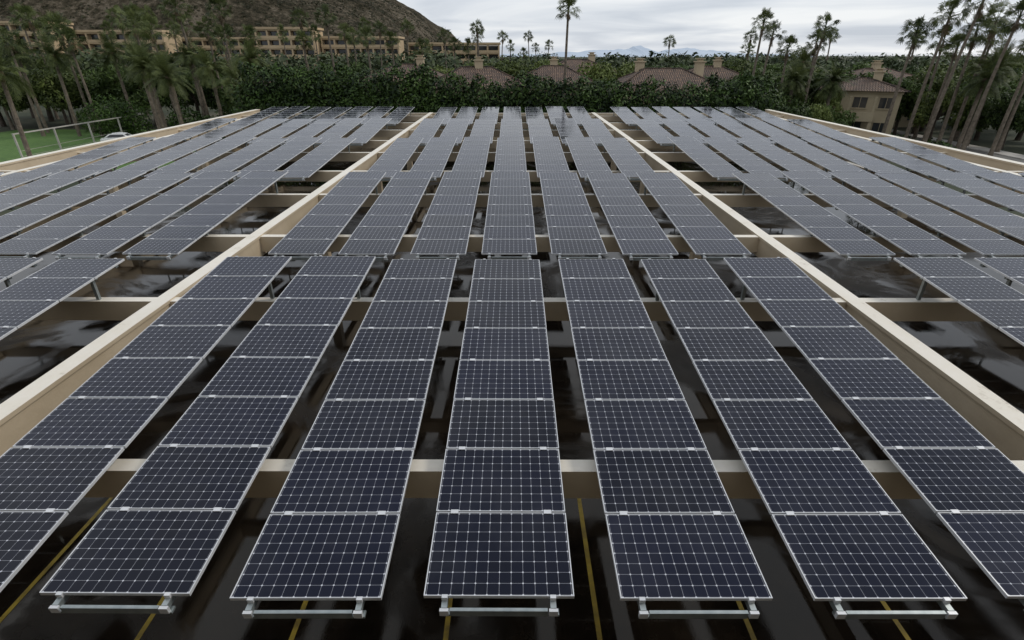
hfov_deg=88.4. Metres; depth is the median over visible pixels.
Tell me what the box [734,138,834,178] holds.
solar panel array
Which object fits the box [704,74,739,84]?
broadleaf tree
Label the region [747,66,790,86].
broadleaf tree
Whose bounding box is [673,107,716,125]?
solar panel array
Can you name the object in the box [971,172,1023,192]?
solar panel array
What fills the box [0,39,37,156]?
date palm tree
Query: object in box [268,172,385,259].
solar panel array
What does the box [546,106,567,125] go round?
solar panel array
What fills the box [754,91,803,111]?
broadleaf tree
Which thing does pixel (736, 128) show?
solar panel array
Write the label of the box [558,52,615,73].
tile roof villa
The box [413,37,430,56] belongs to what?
fan palm tree
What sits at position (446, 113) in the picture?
solar panel array
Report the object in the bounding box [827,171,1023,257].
solar panel array
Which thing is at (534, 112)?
solar panel array
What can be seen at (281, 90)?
hedge row
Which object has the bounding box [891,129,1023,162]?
road
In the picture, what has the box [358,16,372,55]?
fan palm tree
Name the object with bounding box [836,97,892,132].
windows
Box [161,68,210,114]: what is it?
broadleaf tree
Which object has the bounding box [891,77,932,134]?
broadleaf tree
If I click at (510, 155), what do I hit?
solar panel array
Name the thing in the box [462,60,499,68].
broadleaf tree
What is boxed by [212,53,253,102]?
date palm tree
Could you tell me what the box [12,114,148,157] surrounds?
court fence
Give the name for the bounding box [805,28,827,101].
fan palm tree
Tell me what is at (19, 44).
fan palm tree
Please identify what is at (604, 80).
broadleaf tree
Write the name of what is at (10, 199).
solar panel array
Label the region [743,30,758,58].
fan palm tree
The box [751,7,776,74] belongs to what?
fan palm tree
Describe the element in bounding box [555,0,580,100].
fan palm tree
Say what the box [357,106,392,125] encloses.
solar panel array
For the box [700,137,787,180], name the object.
solar panel array
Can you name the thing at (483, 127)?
solar panel array
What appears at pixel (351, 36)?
fan palm tree
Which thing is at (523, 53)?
fan palm tree
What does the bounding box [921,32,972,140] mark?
fan palm tree
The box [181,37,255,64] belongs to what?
walls
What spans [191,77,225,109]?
broadleaf tree
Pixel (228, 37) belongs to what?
fan palm tree
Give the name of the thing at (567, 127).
solar panel array
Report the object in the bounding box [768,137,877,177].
solar panel array
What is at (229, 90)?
date palm tree
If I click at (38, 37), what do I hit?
fan palm tree
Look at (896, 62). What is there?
distant trees
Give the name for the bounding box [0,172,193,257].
solar panel array
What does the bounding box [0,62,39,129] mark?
palm tree
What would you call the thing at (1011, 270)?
solar panel array
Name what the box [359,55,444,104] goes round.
tile roof villa
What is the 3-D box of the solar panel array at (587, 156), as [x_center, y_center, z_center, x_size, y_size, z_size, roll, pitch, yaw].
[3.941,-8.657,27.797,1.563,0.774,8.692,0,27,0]
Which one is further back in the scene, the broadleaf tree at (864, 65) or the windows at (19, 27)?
the windows at (19, 27)
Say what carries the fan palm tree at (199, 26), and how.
on the ground at (986, 138)
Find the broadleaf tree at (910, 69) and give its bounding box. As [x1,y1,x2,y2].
[902,66,940,73]
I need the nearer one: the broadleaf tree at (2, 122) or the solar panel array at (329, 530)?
the solar panel array at (329, 530)
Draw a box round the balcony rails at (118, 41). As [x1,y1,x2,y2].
[74,40,166,52]
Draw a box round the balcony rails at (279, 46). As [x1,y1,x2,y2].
[255,36,316,66]
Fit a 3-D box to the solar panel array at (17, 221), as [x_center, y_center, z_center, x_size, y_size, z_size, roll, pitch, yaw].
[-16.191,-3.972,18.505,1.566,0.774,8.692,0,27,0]
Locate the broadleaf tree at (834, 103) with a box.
[813,87,843,115]
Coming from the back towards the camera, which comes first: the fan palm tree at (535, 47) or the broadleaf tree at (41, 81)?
the fan palm tree at (535, 47)
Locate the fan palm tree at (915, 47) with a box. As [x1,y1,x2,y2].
[904,31,926,63]
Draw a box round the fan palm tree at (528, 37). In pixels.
[523,30,533,55]
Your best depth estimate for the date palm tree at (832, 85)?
66.11 m
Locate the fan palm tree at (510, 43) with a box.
[505,39,514,57]
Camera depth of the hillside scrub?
337.55 m
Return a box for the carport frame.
[0,109,1023,498]
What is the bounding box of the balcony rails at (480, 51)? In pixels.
[409,50,499,60]
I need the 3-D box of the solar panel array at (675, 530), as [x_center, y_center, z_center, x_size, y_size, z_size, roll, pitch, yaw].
[1.902,0.776,9.073,1.564,0.774,8.692,0,27,0]
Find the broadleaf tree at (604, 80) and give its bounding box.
[592,77,619,105]
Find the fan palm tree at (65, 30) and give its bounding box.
[48,22,103,135]
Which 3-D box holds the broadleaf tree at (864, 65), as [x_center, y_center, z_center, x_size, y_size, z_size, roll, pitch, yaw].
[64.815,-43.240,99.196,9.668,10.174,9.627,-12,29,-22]
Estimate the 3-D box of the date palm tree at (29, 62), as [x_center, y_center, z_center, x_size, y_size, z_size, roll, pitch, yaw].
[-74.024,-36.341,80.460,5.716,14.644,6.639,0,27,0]
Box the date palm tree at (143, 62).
[119,41,173,128]
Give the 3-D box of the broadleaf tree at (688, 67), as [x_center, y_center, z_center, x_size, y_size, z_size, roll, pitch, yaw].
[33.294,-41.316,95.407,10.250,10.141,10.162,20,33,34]
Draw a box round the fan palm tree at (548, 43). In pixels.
[544,40,553,53]
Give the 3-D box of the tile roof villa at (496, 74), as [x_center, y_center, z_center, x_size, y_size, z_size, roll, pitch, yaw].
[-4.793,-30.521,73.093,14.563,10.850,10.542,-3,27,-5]
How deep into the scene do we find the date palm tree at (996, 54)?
62.75 m
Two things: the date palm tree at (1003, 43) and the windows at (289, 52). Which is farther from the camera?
the windows at (289, 52)
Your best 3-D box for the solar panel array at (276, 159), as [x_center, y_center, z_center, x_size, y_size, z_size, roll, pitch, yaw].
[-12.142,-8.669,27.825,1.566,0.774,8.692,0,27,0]
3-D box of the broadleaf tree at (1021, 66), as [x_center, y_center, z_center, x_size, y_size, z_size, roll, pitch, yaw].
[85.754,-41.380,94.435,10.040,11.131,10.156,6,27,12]
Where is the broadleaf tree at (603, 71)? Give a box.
[576,60,618,80]
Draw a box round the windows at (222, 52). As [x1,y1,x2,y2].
[182,42,256,53]
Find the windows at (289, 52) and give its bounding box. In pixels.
[259,32,314,63]
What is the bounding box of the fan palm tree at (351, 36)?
[344,26,361,65]
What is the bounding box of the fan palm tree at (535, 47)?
[531,43,538,58]
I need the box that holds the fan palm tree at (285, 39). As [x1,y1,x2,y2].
[276,23,288,63]
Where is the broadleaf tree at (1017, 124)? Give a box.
[983,91,1023,148]
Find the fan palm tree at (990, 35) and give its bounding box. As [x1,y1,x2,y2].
[947,0,1019,146]
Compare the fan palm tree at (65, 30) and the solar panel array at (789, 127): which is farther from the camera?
the fan palm tree at (65, 30)
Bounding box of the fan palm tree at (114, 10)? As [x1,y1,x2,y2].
[103,5,148,115]
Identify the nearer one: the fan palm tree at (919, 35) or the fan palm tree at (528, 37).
the fan palm tree at (919, 35)
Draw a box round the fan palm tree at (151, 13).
[139,4,157,47]
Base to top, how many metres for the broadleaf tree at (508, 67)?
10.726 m
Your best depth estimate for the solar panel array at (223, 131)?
37.52 m
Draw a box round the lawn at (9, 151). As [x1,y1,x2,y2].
[0,130,224,169]
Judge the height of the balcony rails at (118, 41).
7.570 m
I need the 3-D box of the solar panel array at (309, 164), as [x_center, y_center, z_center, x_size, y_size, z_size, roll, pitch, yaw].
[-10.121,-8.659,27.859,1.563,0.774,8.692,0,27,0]
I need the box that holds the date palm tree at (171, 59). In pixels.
[153,42,187,123]
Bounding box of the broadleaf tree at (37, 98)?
[21,69,73,123]
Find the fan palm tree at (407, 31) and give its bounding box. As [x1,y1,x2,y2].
[400,17,414,59]
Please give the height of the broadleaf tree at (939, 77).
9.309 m
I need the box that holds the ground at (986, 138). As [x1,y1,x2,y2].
[0,56,1023,216]
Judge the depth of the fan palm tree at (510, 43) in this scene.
177.31 m
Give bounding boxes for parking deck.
[0,148,1023,639]
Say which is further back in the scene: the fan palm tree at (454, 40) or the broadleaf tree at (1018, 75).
the fan palm tree at (454, 40)
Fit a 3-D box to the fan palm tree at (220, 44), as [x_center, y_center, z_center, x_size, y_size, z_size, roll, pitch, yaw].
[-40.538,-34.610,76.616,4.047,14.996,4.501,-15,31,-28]
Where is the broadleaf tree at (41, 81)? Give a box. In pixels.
[23,66,89,127]
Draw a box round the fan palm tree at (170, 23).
[164,20,181,51]
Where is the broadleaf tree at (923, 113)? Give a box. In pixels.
[909,85,972,140]
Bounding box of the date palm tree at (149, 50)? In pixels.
[118,33,155,67]
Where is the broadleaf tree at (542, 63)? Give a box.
[534,58,568,67]
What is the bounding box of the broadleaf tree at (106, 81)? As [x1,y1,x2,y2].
[78,63,126,109]
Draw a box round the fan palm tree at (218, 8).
[204,0,233,70]
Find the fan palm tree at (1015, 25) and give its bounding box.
[960,0,1023,149]
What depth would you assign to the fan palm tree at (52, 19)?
77.35 m
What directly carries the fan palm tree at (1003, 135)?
on the ground at (986, 138)
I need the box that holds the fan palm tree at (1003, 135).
[994,84,1023,151]
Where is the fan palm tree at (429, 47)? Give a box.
[423,38,432,58]
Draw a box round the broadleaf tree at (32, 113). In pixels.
[2,58,34,117]
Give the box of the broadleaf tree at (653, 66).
[651,63,687,69]
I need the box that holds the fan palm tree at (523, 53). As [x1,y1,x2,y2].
[518,47,528,65]
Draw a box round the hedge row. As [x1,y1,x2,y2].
[227,61,785,129]
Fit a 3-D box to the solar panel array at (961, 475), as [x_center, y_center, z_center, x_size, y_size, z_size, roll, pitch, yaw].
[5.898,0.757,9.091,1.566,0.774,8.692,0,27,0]
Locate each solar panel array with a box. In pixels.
[0,171,98,211]
[0,171,145,238]
[0,172,51,191]
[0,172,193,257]
[0,256,291,591]
[0,257,42,287]
[0,258,124,339]
[28,137,155,179]
[39,255,375,613]
[52,171,240,259]
[73,137,188,180]
[113,138,221,171]
[122,171,287,259]
[144,136,255,176]
[168,118,236,144]
[190,138,288,178]
[197,118,262,139]
[216,118,287,142]
[230,258,456,618]
[233,137,321,180]
[246,107,287,122]
[248,119,314,144]
[256,106,309,123]
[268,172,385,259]
[278,138,355,180]
[281,119,339,145]
[282,107,330,123]
[307,107,351,125]
[312,118,365,145]
[332,106,371,125]
[338,171,433,260]
[348,118,391,145]
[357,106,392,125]
[367,138,422,180]
[385,107,414,125]
[409,118,443,145]
[410,137,456,180]
[410,171,481,260]
[424,259,573,616]
[433,107,456,125]
[440,118,469,145]
[452,137,490,177]
[456,107,477,125]
[470,119,495,143]
[479,107,498,123]
[482,172,536,259]
[494,137,526,171]
[500,119,522,137]
[503,107,520,118]
[525,107,544,123]
[528,119,552,143]
[532,136,569,177]
[539,172,606,258]
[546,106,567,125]
[554,118,583,145]
[558,258,772,618]
[565,137,611,180]
[567,107,591,125]
[579,118,613,145]
[587,173,677,260]
[598,138,654,180]
[610,107,639,125]
[631,107,665,125]
[632,119,675,145]
[636,172,750,259]
[641,258,967,618]
[653,106,692,125]
[658,118,710,145]
[667,136,741,180]
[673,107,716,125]
[684,118,741,145]
[694,107,741,123]
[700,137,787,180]
[709,118,775,144]
[715,107,753,117]
[723,257,1023,610]
[732,173,895,260]
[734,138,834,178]
[735,118,806,142]
[736,107,792,123]
[761,119,838,142]
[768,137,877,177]
[780,171,965,258]
[787,119,855,145]
[801,137,915,174]
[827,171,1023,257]
[835,138,951,180]
[869,137,997,180]
[875,173,1023,240]
[893,257,1023,345]
[924,172,1023,213]
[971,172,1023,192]
[974,257,1023,286]
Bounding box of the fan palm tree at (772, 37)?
[762,19,786,75]
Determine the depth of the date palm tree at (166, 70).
62.45 m
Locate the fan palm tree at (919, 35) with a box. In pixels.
[908,29,924,57]
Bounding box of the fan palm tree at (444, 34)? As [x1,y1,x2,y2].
[436,29,451,68]
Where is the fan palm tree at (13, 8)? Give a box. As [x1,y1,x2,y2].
[6,2,59,118]
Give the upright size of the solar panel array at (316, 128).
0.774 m
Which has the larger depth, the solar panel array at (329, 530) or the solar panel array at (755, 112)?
the solar panel array at (755, 112)
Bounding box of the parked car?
[100,132,131,140]
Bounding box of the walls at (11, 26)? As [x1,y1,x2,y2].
[0,21,76,60]
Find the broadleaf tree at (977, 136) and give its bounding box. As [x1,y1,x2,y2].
[959,84,1020,140]
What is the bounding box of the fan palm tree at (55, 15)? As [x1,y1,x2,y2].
[40,9,83,94]
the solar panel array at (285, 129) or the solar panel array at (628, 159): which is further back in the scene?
the solar panel array at (285, 129)
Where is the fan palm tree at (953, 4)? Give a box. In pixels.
[903,0,971,137]
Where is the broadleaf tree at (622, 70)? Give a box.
[614,61,646,77]
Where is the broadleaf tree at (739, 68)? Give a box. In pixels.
[722,57,752,73]
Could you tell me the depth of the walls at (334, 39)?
201.00 m
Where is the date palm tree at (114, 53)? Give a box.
[89,30,135,122]
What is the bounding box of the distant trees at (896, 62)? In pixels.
[0,47,1023,112]
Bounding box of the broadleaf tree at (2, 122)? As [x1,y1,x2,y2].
[0,85,28,126]
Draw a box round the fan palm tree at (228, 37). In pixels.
[221,23,235,66]
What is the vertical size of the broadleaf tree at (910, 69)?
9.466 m
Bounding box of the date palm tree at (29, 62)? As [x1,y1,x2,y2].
[0,33,49,132]
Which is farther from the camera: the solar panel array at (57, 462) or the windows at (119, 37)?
the windows at (119, 37)
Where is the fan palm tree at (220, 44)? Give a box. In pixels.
[207,23,237,70]
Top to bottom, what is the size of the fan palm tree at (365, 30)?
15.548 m
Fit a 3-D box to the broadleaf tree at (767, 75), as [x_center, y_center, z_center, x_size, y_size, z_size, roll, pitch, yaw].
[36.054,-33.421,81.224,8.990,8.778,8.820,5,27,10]
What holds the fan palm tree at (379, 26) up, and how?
on the ground at (986, 138)
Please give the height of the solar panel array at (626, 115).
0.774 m
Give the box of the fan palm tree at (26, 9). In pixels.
[12,3,69,123]
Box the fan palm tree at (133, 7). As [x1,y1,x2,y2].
[120,1,161,118]
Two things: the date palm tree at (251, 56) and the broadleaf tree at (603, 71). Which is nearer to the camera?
the date palm tree at (251, 56)
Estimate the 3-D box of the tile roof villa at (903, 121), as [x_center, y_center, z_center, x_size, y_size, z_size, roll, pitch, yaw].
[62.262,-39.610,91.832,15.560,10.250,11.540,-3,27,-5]
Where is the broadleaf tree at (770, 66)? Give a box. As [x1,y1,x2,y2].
[749,61,796,70]
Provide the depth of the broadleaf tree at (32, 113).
102.72 m
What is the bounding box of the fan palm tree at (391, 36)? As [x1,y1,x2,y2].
[383,30,400,64]
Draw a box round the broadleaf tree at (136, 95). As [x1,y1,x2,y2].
[113,73,175,125]
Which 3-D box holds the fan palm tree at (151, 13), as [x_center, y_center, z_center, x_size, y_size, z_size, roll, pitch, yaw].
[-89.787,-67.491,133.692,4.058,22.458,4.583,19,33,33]
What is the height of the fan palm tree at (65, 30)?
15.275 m
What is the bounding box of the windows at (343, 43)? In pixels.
[324,41,397,62]
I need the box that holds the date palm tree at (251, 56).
[233,36,269,74]
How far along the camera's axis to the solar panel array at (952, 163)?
27.41 m
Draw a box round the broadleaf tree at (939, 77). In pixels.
[896,68,960,133]
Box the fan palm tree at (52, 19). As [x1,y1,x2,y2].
[40,13,94,130]
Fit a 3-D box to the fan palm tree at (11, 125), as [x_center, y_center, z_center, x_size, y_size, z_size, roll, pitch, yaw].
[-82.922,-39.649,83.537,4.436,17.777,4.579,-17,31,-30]
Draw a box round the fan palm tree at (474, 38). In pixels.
[471,28,484,56]
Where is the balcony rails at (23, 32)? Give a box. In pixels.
[4,31,53,55]
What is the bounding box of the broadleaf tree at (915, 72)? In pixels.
[908,67,971,125]
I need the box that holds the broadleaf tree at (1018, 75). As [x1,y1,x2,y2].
[996,72,1022,132]
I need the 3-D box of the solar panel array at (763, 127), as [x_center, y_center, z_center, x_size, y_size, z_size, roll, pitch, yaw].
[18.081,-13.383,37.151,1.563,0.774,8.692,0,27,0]
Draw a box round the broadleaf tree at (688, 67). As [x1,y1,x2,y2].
[671,62,712,68]
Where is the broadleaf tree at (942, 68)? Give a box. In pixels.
[917,62,972,131]
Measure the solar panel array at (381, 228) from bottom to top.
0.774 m
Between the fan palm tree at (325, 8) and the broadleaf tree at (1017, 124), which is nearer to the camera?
the broadleaf tree at (1017, 124)
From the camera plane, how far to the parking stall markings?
9.68 m
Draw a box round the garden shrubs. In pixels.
[75,93,956,148]
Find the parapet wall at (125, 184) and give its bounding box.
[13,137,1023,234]
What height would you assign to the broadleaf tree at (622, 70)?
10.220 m
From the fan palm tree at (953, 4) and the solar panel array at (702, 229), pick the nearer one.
the solar panel array at (702, 229)
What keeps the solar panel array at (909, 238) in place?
on the carport frame
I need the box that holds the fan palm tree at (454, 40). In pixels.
[447,36,461,67]
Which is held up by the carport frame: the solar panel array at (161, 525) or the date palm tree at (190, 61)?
the solar panel array at (161, 525)
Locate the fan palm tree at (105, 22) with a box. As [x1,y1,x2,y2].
[99,19,117,45]
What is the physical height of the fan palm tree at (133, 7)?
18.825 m
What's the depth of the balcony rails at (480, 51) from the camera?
215.48 m
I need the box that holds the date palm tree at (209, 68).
[187,45,228,137]
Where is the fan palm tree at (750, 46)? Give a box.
[740,42,755,67]
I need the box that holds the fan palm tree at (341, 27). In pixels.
[336,22,352,65]
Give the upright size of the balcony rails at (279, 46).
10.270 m
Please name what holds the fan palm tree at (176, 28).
on the ground at (986, 138)
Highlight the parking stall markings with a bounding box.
[0,497,910,639]
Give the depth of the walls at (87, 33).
190.28 m
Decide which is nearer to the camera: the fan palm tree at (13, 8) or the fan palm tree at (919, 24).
the fan palm tree at (919, 24)
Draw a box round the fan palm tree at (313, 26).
[308,24,321,68]
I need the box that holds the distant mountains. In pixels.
[500,45,812,56]
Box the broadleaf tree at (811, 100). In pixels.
[798,74,840,105]
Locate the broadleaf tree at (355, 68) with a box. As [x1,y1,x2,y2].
[316,61,369,76]
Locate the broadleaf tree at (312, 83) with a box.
[294,67,340,105]
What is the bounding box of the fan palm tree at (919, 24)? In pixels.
[881,16,934,133]
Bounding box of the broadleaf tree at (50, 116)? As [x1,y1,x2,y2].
[2,55,76,121]
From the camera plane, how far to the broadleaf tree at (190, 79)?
87.22 m
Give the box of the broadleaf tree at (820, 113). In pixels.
[799,103,832,139]
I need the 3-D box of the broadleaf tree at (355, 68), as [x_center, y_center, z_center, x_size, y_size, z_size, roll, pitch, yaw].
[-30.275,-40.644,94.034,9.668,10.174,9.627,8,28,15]
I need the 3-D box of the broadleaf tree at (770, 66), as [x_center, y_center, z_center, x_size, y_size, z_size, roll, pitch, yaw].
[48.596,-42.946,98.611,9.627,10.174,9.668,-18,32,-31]
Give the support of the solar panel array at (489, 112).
on the carport frame
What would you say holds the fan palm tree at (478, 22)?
on the ground at (986, 138)
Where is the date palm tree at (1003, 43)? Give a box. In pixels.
[967,37,1023,145]
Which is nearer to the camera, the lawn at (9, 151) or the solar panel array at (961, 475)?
the solar panel array at (961, 475)
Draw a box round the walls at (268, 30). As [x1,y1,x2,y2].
[254,27,323,68]
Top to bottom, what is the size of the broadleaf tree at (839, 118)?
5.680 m
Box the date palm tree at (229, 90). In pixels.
[224,72,251,112]
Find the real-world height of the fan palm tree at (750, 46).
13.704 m
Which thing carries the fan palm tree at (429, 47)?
on the ground at (986, 138)
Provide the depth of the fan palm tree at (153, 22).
79.16 m
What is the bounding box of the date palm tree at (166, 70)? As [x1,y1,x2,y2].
[142,49,196,124]
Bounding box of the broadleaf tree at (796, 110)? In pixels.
[773,105,812,138]
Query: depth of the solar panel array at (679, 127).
37.45 m
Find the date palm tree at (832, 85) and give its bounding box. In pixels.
[808,60,856,105]
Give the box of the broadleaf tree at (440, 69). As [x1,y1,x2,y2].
[430,65,453,73]
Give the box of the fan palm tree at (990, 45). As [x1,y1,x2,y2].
[953,15,1007,140]
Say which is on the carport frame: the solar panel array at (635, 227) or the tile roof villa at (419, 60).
the solar panel array at (635, 227)
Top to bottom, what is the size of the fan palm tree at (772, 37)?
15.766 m
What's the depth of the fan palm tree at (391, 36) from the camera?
92.44 m
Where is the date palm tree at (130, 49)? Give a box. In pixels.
[115,32,159,128]
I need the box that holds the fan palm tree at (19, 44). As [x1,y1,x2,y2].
[0,26,45,135]
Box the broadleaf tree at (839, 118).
[810,104,858,125]
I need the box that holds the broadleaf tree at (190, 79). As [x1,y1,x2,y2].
[186,69,229,112]
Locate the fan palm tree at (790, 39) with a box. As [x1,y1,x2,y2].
[775,35,801,83]
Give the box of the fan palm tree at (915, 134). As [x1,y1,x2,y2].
[912,23,961,139]
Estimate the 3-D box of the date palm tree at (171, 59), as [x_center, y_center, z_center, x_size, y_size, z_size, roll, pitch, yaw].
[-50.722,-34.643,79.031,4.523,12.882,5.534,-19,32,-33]
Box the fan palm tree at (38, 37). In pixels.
[30,25,48,42]
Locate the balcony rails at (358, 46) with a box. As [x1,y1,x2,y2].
[321,45,399,56]
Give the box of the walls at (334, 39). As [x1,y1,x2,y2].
[320,36,404,59]
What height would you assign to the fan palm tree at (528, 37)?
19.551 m
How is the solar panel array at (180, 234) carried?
on the carport frame
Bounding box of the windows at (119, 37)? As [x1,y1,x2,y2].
[78,35,163,55]
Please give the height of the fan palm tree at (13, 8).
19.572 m
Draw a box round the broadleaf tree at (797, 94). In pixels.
[752,81,810,112]
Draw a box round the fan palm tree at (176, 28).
[170,12,195,46]
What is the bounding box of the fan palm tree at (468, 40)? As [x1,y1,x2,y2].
[461,37,474,63]
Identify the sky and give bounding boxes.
[397,0,1023,55]
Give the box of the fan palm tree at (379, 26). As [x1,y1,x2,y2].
[372,18,386,65]
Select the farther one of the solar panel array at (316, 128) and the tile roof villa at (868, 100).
the tile roof villa at (868, 100)
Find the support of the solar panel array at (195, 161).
on the carport frame
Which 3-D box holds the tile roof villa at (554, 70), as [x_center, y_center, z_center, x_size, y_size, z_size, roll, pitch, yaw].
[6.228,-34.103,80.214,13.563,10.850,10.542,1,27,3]
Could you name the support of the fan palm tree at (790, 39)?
on the ground at (986, 138)
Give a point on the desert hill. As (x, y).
(254, 14)
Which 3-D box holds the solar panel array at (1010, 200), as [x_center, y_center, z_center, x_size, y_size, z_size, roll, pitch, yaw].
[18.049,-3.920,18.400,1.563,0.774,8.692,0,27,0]
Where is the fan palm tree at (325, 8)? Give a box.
[314,3,340,102]
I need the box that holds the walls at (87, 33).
[74,30,183,66]
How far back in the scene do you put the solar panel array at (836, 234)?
17.18 m
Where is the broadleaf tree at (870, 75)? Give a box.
[837,69,896,83]
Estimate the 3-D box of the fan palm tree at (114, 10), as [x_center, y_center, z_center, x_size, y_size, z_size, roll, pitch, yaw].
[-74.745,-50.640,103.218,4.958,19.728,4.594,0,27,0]
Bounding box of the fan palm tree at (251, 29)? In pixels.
[238,24,261,58]
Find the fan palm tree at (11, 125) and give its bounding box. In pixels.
[3,105,14,129]
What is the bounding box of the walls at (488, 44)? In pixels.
[408,42,500,63]
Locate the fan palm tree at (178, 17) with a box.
[157,0,208,117]
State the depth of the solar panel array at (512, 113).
47.07 m
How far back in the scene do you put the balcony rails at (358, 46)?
200.55 m
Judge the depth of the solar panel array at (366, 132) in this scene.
36.84 m
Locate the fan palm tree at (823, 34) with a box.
[804,11,841,99]
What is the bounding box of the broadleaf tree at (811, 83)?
[779,69,827,101]
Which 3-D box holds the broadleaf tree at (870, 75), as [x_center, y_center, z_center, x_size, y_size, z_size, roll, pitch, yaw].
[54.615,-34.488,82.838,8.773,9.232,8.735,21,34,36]
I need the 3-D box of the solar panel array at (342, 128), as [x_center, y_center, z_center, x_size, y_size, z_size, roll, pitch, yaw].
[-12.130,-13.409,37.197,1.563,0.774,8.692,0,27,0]
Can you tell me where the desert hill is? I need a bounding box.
[0,0,460,55]
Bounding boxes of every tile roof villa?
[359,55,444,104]
[429,57,524,105]
[517,56,592,103]
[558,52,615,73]
[597,58,717,105]
[688,57,742,82]
[820,68,910,134]
[845,60,913,126]
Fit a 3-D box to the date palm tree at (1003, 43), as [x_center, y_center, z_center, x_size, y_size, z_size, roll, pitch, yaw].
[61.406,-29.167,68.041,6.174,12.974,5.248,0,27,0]
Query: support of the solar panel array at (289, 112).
on the carport frame
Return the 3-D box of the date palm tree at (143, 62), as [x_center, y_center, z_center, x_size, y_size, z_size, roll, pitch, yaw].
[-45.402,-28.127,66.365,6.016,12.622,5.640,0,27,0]
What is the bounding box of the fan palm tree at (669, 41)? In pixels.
[663,34,676,59]
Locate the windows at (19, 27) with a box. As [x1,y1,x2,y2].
[3,26,48,50]
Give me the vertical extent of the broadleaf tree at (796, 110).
6.314 m
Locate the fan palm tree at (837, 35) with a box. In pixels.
[825,27,841,65]
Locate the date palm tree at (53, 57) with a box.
[25,28,81,135]
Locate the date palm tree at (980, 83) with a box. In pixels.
[954,58,1012,148]
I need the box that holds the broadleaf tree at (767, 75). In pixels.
[738,72,778,87]
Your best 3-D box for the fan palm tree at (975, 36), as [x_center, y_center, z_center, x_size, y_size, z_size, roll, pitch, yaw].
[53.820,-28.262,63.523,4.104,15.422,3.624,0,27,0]
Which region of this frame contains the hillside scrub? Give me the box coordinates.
[0,0,440,54]
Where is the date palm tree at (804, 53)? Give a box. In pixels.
[785,43,819,78]
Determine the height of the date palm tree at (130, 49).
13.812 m
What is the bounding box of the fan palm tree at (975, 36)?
[936,13,995,143]
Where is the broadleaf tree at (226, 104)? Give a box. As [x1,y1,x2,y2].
[212,85,236,116]
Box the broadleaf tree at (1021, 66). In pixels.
[965,57,1023,74]
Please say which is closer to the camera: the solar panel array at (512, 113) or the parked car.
the solar panel array at (512, 113)
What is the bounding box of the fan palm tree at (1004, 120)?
[988,39,1023,155]
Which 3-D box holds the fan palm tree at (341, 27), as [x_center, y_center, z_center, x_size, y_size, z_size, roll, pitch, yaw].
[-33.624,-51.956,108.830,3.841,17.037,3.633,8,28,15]
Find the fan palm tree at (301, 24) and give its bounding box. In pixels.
[289,7,309,62]
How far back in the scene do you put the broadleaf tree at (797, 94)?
70.60 m
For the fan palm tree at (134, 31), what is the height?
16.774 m
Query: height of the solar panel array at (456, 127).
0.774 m
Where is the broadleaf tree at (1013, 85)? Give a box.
[997,80,1023,140]
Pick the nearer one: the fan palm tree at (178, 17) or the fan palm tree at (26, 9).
the fan palm tree at (178, 17)
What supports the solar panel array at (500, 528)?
on the carport frame
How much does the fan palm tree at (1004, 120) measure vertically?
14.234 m
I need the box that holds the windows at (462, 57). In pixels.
[410,46,497,58]
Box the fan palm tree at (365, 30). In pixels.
[355,25,375,73]
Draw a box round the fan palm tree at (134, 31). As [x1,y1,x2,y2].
[112,7,167,127]
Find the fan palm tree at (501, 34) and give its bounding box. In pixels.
[497,31,508,58]
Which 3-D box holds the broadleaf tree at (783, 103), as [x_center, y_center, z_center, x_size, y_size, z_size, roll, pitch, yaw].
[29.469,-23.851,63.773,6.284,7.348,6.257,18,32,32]
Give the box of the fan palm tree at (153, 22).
[135,12,178,124]
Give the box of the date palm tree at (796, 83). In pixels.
[771,59,814,103]
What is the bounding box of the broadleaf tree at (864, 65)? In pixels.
[844,61,882,70]
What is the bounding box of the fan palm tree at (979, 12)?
[922,0,1001,141]
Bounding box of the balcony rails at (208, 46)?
[185,45,258,56]
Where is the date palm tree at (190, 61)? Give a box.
[164,31,206,116]
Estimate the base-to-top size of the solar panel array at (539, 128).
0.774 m
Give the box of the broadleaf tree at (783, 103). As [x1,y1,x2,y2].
[754,91,786,108]
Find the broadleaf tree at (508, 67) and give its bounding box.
[494,57,536,76]
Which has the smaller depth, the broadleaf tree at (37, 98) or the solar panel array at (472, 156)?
the solar panel array at (472, 156)
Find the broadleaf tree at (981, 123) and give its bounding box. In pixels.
[947,95,1001,142]
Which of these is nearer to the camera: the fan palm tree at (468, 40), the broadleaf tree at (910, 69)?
the broadleaf tree at (910, 69)
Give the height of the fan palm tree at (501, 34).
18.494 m
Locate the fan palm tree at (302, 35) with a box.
[294,29,313,70]
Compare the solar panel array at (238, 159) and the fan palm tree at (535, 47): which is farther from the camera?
the fan palm tree at (535, 47)
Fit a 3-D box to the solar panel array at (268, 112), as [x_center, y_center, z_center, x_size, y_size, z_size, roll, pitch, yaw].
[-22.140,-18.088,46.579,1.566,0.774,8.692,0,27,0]
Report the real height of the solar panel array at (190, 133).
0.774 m
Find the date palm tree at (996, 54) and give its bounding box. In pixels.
[964,43,1019,150]
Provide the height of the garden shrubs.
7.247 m
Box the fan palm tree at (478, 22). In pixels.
[469,18,484,56]
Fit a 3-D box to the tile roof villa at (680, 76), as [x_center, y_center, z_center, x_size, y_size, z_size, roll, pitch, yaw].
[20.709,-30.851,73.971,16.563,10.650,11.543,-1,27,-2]
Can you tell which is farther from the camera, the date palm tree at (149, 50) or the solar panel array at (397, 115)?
the date palm tree at (149, 50)
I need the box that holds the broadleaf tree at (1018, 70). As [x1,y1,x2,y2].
[969,66,1023,125]
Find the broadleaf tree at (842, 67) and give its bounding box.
[814,65,852,73]
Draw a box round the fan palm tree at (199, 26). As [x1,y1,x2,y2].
[191,15,220,78]

